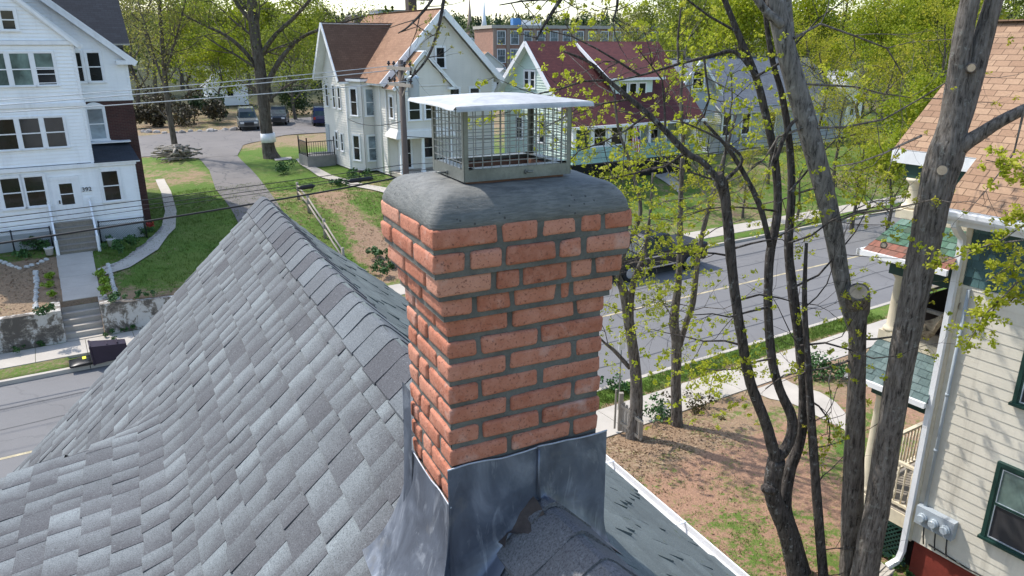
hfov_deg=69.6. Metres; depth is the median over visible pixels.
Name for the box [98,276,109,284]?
shrub
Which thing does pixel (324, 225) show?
split rail fence
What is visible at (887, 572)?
splash block
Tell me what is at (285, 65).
wood
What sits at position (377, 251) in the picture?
shrub
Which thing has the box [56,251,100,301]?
front walk
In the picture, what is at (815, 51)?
green tree
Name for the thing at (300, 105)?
shrub
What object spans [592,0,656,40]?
budding tree
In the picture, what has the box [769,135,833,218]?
yellow tree
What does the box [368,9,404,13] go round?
distant block
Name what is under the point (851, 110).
window
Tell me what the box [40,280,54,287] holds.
shrub
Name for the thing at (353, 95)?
window
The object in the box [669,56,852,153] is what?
grey house
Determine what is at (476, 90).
window
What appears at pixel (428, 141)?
window
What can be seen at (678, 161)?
yellow tree
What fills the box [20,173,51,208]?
window
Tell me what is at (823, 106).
yellow tree
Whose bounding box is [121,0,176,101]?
budding tree
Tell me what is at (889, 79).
yellow tree
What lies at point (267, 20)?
spring tree
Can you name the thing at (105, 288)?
shrub
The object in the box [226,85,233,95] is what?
window
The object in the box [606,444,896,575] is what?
grass
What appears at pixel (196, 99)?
overhead cable
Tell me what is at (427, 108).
window
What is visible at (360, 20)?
distant block
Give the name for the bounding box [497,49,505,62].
window
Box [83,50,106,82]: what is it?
window
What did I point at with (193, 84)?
overhead cable
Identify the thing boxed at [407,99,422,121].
window
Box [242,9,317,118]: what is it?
green tree
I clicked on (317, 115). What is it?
parked car
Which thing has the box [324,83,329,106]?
window
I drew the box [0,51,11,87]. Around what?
window
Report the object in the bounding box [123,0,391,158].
maple tree
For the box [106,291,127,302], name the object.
shrub
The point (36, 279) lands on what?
stone edging
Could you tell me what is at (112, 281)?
stone edging
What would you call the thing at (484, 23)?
church spire
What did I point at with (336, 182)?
shrub
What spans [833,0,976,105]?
spring tree
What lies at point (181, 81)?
budding tree
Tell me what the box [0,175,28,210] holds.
window
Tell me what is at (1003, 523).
window
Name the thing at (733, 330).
tar seam
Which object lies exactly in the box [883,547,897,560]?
shrub
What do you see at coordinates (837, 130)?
yellow tree
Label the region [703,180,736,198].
shrub
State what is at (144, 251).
garden path
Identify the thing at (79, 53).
window
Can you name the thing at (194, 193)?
overhead cable
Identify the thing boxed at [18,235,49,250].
shrub
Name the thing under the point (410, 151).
door
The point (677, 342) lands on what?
young maple
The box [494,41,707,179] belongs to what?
red roof house
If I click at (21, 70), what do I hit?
window
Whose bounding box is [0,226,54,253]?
chain link fence
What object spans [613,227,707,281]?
pickup truck
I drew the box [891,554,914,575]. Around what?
shrub
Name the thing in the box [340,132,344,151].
window
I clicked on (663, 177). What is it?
garden path
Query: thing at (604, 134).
window
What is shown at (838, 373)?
shrub
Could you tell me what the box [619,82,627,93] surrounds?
window
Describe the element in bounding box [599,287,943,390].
kerb
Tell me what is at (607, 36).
window
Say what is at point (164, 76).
slender tree
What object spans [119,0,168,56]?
green tree
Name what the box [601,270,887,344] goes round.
tar seam
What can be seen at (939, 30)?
yellow tree
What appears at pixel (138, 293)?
shrub
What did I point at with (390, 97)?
window
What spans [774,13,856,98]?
yellow tree
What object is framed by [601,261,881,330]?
tar seam
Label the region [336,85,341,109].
window
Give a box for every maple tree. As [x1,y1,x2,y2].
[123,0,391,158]
[829,0,1023,575]
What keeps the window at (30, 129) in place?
in the white house at (59, 159)
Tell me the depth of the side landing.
50.84 m
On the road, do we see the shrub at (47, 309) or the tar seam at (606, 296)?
the tar seam at (606, 296)
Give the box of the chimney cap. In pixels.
[408,92,594,182]
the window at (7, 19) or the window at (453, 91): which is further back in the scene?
the window at (453, 91)
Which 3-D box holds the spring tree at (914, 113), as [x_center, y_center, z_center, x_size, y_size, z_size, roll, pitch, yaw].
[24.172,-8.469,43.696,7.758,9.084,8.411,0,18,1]
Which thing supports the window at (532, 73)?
in the red roof house at (530, 58)
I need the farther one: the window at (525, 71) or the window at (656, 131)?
the window at (656, 131)
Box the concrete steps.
[61,302,103,341]
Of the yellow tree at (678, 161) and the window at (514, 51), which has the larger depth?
the window at (514, 51)
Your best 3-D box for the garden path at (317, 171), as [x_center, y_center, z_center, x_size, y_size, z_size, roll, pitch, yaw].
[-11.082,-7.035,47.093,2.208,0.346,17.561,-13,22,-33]
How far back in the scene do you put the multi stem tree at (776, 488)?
11.79 m
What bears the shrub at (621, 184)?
on the ground at (746, 470)
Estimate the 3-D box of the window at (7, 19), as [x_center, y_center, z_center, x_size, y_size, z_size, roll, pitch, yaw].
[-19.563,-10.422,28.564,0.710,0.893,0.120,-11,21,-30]
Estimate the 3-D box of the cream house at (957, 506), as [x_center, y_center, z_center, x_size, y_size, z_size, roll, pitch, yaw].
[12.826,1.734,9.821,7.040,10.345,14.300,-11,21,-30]
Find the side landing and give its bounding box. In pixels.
[297,135,335,166]
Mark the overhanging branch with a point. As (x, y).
(444, 2)
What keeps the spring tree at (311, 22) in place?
on the ground at (746, 470)
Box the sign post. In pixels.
[618,332,625,402]
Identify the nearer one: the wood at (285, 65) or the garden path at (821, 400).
the garden path at (821, 400)
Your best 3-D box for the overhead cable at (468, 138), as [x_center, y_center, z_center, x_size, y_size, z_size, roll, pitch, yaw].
[-0.288,-7.797,36.663,0.032,1.428,17.927,9,20,25]
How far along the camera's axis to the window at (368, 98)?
47.28 m
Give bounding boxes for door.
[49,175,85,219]
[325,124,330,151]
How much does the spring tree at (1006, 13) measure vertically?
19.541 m
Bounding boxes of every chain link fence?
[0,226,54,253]
[97,216,147,242]
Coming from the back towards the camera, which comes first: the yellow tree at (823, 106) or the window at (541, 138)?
the yellow tree at (823, 106)
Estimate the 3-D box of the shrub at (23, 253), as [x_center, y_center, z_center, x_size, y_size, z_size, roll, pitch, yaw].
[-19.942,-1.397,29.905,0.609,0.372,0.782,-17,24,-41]
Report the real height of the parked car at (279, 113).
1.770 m
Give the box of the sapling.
[740,215,915,575]
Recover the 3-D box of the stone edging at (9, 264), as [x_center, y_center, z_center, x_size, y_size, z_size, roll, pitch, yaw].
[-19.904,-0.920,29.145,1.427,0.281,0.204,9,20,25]
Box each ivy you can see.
[11,340,44,352]
[102,324,134,339]
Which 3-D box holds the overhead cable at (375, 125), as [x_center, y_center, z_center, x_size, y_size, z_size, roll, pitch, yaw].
[-7.485,-8.800,38.425,0.036,1.831,21.128,-6,19,-17]
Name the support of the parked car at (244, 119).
on the driveway at (221, 143)
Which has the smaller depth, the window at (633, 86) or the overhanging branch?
the overhanging branch
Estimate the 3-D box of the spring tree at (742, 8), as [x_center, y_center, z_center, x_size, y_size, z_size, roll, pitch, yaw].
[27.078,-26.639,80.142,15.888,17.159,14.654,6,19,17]
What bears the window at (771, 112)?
in the grey house at (768, 80)
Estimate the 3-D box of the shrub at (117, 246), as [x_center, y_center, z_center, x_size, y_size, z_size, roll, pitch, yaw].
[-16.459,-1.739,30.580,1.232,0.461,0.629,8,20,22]
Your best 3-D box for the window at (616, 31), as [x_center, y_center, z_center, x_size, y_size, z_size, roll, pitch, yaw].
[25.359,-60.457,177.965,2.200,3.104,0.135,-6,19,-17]
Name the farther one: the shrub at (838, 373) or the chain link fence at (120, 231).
the chain link fence at (120, 231)
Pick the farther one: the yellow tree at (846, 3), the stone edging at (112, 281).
the yellow tree at (846, 3)
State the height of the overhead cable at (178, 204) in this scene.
0.577 m
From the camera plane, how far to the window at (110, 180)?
31.95 m
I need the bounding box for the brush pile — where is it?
[151,144,202,161]
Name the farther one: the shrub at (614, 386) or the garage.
the garage
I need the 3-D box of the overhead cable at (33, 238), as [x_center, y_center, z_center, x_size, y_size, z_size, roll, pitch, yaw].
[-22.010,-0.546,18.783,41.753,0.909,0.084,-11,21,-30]
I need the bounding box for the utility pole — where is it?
[387,60,419,174]
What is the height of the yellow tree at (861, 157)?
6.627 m
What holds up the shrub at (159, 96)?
on the ground at (746, 470)
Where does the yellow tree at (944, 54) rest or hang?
on the ground at (746, 470)
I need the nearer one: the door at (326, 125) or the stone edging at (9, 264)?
the stone edging at (9, 264)
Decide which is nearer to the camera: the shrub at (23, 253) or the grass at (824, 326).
the grass at (824, 326)
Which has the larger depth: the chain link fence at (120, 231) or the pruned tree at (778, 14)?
the chain link fence at (120, 231)
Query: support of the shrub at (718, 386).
on the pavement at (605, 418)
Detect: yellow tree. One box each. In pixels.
[662,128,699,180]
[692,113,726,174]
[725,142,768,217]
[731,105,797,184]
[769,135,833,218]
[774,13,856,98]
[780,74,885,186]
[788,27,872,127]
[813,0,899,89]
[829,116,908,229]
[831,0,916,118]
[833,29,926,170]
[886,0,977,94]
[897,0,982,79]
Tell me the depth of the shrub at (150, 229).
33.05 m
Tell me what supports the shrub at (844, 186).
on the ground at (746, 470)
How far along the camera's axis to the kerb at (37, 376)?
23.73 m
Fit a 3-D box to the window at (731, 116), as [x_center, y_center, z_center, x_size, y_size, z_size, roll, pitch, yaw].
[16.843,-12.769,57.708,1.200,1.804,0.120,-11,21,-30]
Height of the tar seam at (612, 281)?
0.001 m
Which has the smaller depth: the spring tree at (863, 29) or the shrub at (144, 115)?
the spring tree at (863, 29)
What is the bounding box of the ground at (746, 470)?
[0,20,946,575]
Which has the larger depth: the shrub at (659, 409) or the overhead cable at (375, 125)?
the overhead cable at (375, 125)
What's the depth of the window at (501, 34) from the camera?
169.36 m
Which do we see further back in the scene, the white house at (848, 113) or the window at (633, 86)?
the white house at (848, 113)
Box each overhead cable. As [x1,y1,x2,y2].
[0,64,402,100]
[0,70,391,105]
[0,81,408,112]
[0,164,402,217]
[0,170,399,222]
[0,177,395,243]
[2,172,399,227]
[349,119,399,125]
[407,131,557,138]
[409,125,894,170]
[418,122,885,163]
[571,129,893,165]
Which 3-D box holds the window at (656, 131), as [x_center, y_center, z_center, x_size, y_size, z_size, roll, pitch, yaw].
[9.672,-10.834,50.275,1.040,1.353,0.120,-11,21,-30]
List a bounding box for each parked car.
[237,106,258,129]
[270,105,288,124]
[311,106,324,125]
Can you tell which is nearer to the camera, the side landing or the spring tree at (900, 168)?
the spring tree at (900, 168)
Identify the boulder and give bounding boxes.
[206,128,214,131]
[229,126,238,130]
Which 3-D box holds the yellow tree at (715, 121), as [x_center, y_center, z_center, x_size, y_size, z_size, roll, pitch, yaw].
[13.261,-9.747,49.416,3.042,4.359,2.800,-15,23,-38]
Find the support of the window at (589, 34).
in the brick mill
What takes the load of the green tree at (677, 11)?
on the ground at (746, 470)
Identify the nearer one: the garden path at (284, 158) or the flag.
the flag
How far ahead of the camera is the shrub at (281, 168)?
47.81 m
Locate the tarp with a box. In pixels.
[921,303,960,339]
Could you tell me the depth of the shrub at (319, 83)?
95.12 m
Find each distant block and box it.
[345,15,364,22]
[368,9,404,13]
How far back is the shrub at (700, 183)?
44.18 m
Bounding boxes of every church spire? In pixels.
[466,0,474,37]
[481,0,486,25]
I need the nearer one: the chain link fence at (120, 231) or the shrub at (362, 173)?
the chain link fence at (120, 231)
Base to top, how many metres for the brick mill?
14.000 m
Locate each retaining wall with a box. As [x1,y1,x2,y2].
[0,301,66,353]
[98,294,172,334]
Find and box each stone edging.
[0,259,21,269]
[24,258,48,267]
[32,270,39,308]
[104,226,163,270]
[106,263,119,299]
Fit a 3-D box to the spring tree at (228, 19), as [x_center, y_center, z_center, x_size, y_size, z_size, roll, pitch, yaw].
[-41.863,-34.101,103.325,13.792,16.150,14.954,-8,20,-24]
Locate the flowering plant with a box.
[144,221,154,228]
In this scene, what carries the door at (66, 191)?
in the white house at (59, 159)
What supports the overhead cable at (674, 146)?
attached to the utility pole
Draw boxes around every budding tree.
[119,0,162,112]
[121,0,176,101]
[131,0,220,89]
[575,29,607,40]
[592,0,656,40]
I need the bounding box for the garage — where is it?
[200,70,248,105]
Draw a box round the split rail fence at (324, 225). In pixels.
[296,182,344,256]
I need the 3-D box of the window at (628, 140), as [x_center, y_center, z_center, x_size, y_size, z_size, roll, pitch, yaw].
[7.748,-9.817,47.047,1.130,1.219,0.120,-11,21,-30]
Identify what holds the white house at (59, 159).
on the ground at (746, 470)
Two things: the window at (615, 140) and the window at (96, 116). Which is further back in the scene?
the window at (615, 140)
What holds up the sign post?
on the pavement at (605, 418)
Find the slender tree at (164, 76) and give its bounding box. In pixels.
[119,0,215,144]
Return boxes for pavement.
[0,329,140,368]
[389,195,904,294]
[596,319,886,437]
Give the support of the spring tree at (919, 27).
on the ground at (746, 470)
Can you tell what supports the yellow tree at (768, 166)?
on the ground at (746, 470)
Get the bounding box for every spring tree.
[143,0,252,109]
[161,0,262,74]
[175,23,253,116]
[225,0,307,102]
[260,0,329,103]
[653,0,764,56]
[683,0,836,56]
[751,0,883,69]
[813,0,941,143]
[831,116,913,230]
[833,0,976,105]
[833,64,946,201]
[856,0,981,119]
[903,0,1023,76]
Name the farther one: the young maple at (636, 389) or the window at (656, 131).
the window at (656, 131)
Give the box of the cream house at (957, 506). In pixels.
[844,19,1023,575]
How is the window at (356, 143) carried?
in the beige house at (341, 46)
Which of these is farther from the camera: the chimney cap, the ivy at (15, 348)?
the ivy at (15, 348)
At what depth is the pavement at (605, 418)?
22.54 m
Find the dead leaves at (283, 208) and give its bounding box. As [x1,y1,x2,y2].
[0,190,396,311]
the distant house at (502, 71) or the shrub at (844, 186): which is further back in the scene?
the distant house at (502, 71)
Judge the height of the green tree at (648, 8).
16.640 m
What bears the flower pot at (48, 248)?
on the ground at (746, 470)
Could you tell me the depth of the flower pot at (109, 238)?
31.39 m
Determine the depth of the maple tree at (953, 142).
10.69 m
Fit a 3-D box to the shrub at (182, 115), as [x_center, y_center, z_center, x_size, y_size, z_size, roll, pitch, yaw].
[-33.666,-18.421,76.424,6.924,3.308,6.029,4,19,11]
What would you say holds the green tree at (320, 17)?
on the ground at (746, 470)
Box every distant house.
[483,52,504,67]
[494,68,505,89]
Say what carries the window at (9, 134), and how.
in the white house at (59, 159)
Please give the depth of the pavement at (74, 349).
24.83 m
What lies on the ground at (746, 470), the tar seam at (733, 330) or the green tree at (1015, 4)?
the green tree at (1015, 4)
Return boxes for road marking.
[0,255,861,459]
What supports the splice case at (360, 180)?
hanging from the overhead cable at (178, 204)
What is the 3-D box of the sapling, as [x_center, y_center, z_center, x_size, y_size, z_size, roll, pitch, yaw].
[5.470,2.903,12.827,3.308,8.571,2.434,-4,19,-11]
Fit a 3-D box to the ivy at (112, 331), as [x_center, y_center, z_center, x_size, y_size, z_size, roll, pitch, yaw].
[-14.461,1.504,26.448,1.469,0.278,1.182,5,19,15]
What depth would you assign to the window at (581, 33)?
174.97 m
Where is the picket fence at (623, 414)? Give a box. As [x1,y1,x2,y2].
[613,389,642,440]
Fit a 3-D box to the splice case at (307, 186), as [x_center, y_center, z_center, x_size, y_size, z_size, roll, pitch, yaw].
[-7.681,-3.698,27.238,0.828,0.251,0.197,-11,21,-30]
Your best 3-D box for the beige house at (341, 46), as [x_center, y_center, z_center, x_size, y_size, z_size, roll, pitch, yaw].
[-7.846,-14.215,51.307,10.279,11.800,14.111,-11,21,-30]
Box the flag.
[631,127,639,152]
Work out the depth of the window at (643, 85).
48.10 m
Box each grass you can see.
[90,171,395,295]
[597,312,886,408]
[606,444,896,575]
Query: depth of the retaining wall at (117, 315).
26.66 m
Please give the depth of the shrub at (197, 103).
78.91 m
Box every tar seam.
[0,223,894,409]
[1,237,876,429]
[600,285,893,367]
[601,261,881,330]
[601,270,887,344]
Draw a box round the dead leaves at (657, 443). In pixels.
[606,414,838,575]
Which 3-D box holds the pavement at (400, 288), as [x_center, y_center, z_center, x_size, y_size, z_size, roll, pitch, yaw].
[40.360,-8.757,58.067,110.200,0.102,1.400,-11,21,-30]
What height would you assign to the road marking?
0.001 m
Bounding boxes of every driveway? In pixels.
[138,117,325,157]
[199,156,280,221]
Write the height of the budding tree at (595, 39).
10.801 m
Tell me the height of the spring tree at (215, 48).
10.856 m
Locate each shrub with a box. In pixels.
[11,248,31,257]
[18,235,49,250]
[32,302,55,315]
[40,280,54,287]
[43,271,55,278]
[46,289,57,296]
[92,267,105,276]
[97,282,111,295]
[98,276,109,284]
[100,239,124,253]
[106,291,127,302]
[112,234,139,245]
[132,85,203,117]
[133,102,166,126]
[134,290,156,298]
[139,226,154,234]
[149,96,226,126]
[187,92,228,120]
[274,159,295,174]
[277,82,312,115]
[299,76,323,104]
[328,178,349,185]
[346,167,371,178]
[365,246,389,260]
[370,258,394,274]
[584,167,614,182]
[600,373,629,392]
[613,179,628,192]
[616,179,650,191]
[643,392,670,422]
[660,390,725,420]
[666,171,706,190]
[690,366,739,392]
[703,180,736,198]
[811,351,847,381]
[835,171,872,189]
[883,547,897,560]
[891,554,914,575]
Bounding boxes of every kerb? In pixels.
[0,209,895,385]
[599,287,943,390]
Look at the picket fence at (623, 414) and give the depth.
19.34 m
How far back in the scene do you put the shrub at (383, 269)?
32.90 m
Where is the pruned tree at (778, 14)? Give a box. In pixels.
[644,0,1023,575]
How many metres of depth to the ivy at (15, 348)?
25.06 m
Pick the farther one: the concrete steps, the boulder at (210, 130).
the boulder at (210, 130)
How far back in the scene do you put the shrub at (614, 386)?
22.03 m
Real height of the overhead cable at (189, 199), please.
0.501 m
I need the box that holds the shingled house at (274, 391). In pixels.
[0,157,748,575]
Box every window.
[0,7,20,31]
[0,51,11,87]
[0,117,21,151]
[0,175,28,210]
[5,51,37,86]
[15,116,45,150]
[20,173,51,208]
[30,51,60,86]
[40,115,70,148]
[75,50,87,82]
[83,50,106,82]
[85,102,110,140]
[97,168,125,202]
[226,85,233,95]
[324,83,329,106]
[331,84,336,108]
[334,130,339,149]
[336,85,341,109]
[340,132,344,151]
[348,87,359,116]
[352,134,361,161]
[363,87,374,116]
[366,134,376,161]
[388,95,394,119]
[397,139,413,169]
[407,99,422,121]
[420,138,432,158]
[424,104,437,120]
[434,46,446,68]
[450,87,460,111]
[468,86,480,92]
[497,30,505,44]
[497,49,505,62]
[510,31,518,44]
[510,49,517,62]
[515,116,522,139]
[523,69,528,88]
[524,31,531,41]
[529,70,535,89]
[537,31,545,40]
[537,119,546,144]
[550,31,557,40]
[563,31,570,40]
[575,31,583,40]
[588,31,596,40]
[593,128,606,147]
[600,31,608,40]
[611,127,623,145]
[613,31,620,40]
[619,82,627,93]
[627,126,636,144]
[628,82,637,92]
[638,82,646,92]
[651,125,658,139]
[691,67,704,89]
[720,115,732,136]
[740,113,751,135]
[765,112,776,132]
[848,101,853,116]
[977,460,1023,560]
[1008,352,1023,409]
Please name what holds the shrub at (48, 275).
on the ground at (746, 470)
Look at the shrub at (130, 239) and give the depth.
31.32 m
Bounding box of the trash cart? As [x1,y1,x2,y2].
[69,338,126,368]
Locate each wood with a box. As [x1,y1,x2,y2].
[121,8,1021,55]
[123,5,1010,84]
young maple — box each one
[547,6,728,439]
[602,0,818,426]
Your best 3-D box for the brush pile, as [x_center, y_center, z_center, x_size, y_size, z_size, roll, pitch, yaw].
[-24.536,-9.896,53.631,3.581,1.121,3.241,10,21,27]
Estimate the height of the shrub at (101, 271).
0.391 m
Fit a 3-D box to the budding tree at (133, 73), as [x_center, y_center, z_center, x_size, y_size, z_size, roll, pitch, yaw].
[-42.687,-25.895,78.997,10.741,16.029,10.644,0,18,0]
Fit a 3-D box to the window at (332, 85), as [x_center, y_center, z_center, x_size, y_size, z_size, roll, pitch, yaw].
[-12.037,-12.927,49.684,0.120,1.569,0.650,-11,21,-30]
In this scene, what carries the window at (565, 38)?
in the brick mill
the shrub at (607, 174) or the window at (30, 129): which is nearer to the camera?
the window at (30, 129)
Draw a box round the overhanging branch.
[360,0,648,86]
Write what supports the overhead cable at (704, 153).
attached to the utility pole
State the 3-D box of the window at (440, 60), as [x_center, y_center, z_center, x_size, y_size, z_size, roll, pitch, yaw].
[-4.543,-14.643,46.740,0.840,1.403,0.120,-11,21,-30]
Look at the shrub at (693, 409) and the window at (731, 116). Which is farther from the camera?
the window at (731, 116)
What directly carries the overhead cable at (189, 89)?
attached to the utility pole
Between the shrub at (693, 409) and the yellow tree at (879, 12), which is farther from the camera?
the yellow tree at (879, 12)
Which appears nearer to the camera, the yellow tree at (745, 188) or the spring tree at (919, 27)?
the yellow tree at (745, 188)
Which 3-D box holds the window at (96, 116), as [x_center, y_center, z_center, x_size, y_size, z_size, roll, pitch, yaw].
[-18.685,-7.475,33.096,0.900,1.693,0.120,-11,21,-30]
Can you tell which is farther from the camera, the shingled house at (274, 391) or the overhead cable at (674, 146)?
the overhead cable at (674, 146)
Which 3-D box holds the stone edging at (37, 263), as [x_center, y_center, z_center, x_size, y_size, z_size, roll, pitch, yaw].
[-18.998,-0.989,29.449,0.239,0.232,1.054,7,19,19]
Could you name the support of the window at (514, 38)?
in the brick mill
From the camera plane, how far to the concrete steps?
26.46 m
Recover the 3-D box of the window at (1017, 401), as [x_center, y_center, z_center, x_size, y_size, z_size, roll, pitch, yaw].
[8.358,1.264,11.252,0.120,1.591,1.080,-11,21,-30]
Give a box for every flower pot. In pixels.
[43,242,53,255]
[105,234,114,246]
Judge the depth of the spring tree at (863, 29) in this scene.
60.64 m
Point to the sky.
(492, 7)
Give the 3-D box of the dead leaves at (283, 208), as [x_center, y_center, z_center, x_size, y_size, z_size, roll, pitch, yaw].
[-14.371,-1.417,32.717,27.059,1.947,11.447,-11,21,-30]
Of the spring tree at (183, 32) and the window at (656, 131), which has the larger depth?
the spring tree at (183, 32)
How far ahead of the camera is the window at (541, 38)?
172.24 m
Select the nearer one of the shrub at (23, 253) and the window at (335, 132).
the shrub at (23, 253)
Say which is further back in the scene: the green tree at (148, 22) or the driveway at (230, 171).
the green tree at (148, 22)
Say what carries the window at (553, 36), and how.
in the brick mill
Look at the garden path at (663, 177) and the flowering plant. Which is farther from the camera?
the garden path at (663, 177)
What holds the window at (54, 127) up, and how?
in the white house at (59, 159)
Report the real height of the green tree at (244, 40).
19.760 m
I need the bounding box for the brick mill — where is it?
[473,18,670,69]
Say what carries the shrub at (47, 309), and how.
on the retaining wall at (29, 330)
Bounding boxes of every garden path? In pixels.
[98,179,176,273]
[274,157,291,159]
[296,159,385,191]
[654,172,678,191]
[758,379,845,429]
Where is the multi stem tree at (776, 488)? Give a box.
[468,0,981,575]
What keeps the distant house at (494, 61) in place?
on the ground at (746, 470)
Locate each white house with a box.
[0,0,151,254]
[827,70,866,125]
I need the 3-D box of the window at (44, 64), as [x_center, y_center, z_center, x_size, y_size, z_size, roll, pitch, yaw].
[-18.778,-8.819,29.610,0.860,1.372,0.120,-11,21,-30]
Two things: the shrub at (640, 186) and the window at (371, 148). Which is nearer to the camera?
the shrub at (640, 186)
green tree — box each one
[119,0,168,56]
[207,0,278,90]
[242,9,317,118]
[299,0,348,62]
[608,0,703,52]
[632,0,752,57]
[711,0,848,59]
[983,0,1023,19]
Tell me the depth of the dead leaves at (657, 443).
18.62 m
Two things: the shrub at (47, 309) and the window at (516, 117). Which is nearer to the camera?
the shrub at (47, 309)
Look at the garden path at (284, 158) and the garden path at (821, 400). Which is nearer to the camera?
the garden path at (821, 400)
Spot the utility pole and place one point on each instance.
(412, 85)
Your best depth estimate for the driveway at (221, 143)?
65.89 m
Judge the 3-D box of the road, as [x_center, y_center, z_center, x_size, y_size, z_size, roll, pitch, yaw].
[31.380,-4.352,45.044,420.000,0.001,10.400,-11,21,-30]
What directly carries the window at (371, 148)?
in the beige house at (341, 46)
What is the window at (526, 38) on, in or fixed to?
in the brick mill
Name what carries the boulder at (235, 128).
on the ground at (746, 470)
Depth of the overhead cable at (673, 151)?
37.68 m
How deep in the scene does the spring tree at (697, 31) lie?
96.81 m
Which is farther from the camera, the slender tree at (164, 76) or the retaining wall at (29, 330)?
the slender tree at (164, 76)
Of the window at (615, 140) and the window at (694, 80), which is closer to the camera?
the window at (615, 140)
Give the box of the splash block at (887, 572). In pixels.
[879,562,894,575]
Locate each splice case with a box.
[294,184,314,191]
[343,176,372,184]
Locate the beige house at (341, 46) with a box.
[312,0,504,176]
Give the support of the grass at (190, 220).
on the ground at (746, 470)
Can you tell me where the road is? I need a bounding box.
[0,212,932,477]
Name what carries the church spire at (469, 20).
on the ground at (746, 470)
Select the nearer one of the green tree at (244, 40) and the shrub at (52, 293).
the shrub at (52, 293)
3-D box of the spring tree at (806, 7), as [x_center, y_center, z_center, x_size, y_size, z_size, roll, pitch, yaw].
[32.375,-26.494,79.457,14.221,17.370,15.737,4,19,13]
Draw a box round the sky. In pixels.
[119,0,1023,24]
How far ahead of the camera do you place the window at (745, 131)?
58.82 m
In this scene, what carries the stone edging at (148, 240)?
on the ground at (746, 470)

